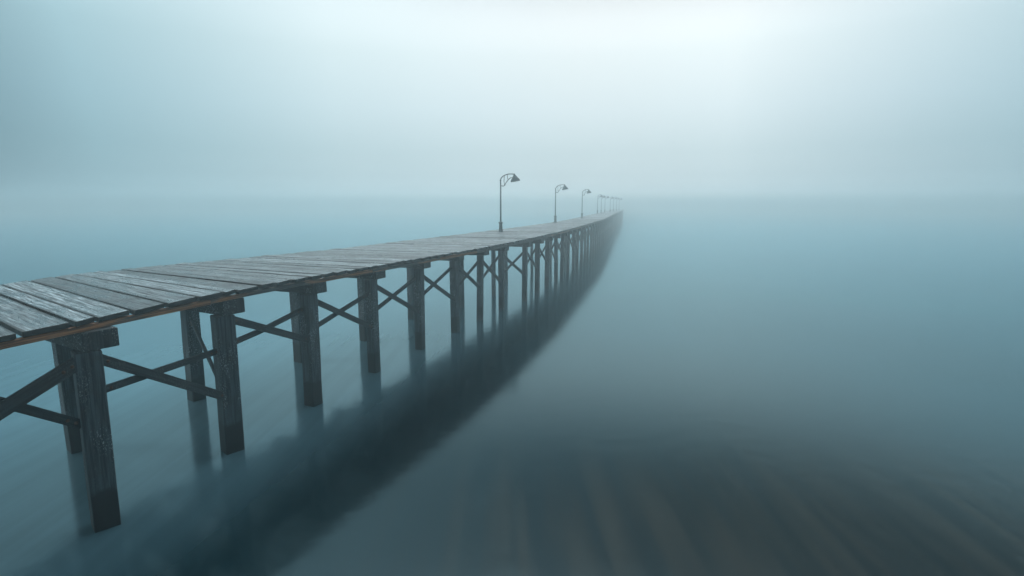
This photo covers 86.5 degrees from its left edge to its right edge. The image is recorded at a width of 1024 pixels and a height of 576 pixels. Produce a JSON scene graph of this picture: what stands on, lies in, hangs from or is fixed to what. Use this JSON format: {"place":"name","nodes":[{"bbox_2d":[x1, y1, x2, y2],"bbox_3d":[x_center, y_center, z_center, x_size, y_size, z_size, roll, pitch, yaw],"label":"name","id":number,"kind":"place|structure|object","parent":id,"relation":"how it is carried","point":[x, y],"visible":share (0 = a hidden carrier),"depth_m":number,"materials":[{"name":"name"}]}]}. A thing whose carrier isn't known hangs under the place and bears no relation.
{"place":"outdoors","nodes":[
{"label":"outdoors","id":0,"kind":"place"},
{"bbox_2d":[0,207,1023,575],"bbox_3d":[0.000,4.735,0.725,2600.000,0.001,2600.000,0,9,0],"label":"water","id":1,"kind":"structure","parent":0,"point":[738,391],"depth_m":12.75,"materials":[{"name":"teal liquid"}]},
{"bbox_2d":[0,209,623,532],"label":"pier","id":2,"kind":"structure","parent":1,"relation":"in","point":[62,314],"depth_m":11.24,"materials":[{"name":"grey wood"}]},
{"bbox_2d":[498,173,519,231],"bbox_3d":[-0.184,-5.026,32.126,1.327,3.409,0.567,0,9,-2],"label":"street lamp","id":3,"kind":"object","parent":2,"relation":"on","point":[515,178],"visible":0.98,"depth_m":31.94,"materials":[{"name":"metal"}]},
{"bbox_2d":[554,184,567,222],"bbox_3d":[4.421,-7.653,49.292,1.327,3.409,0.567,2,9,14],"label":"street lamp","id":4,"kind":"object","parent":2,"relation":"on","point":[563,188],"visible":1,"depth_m":49.22,"materials":[{"name":"metal"}]},
{"bbox_2d":[581,189,590,217],"bbox_3d":[8.753,-9.974,64.461,1.327,3.409,0.567,6,10,34],"label":"street lamp","id":5,"kind":"object","parent":2,"relation":"on","point":[588,191],"visible":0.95,"depth_m":64.50,"materials":[{"name":"metal"}]},
{"bbox_2d":[0,0,1023,206],"label":"sky","id":6,"kind":"structure","parent":0,"point":[104,103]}
]}

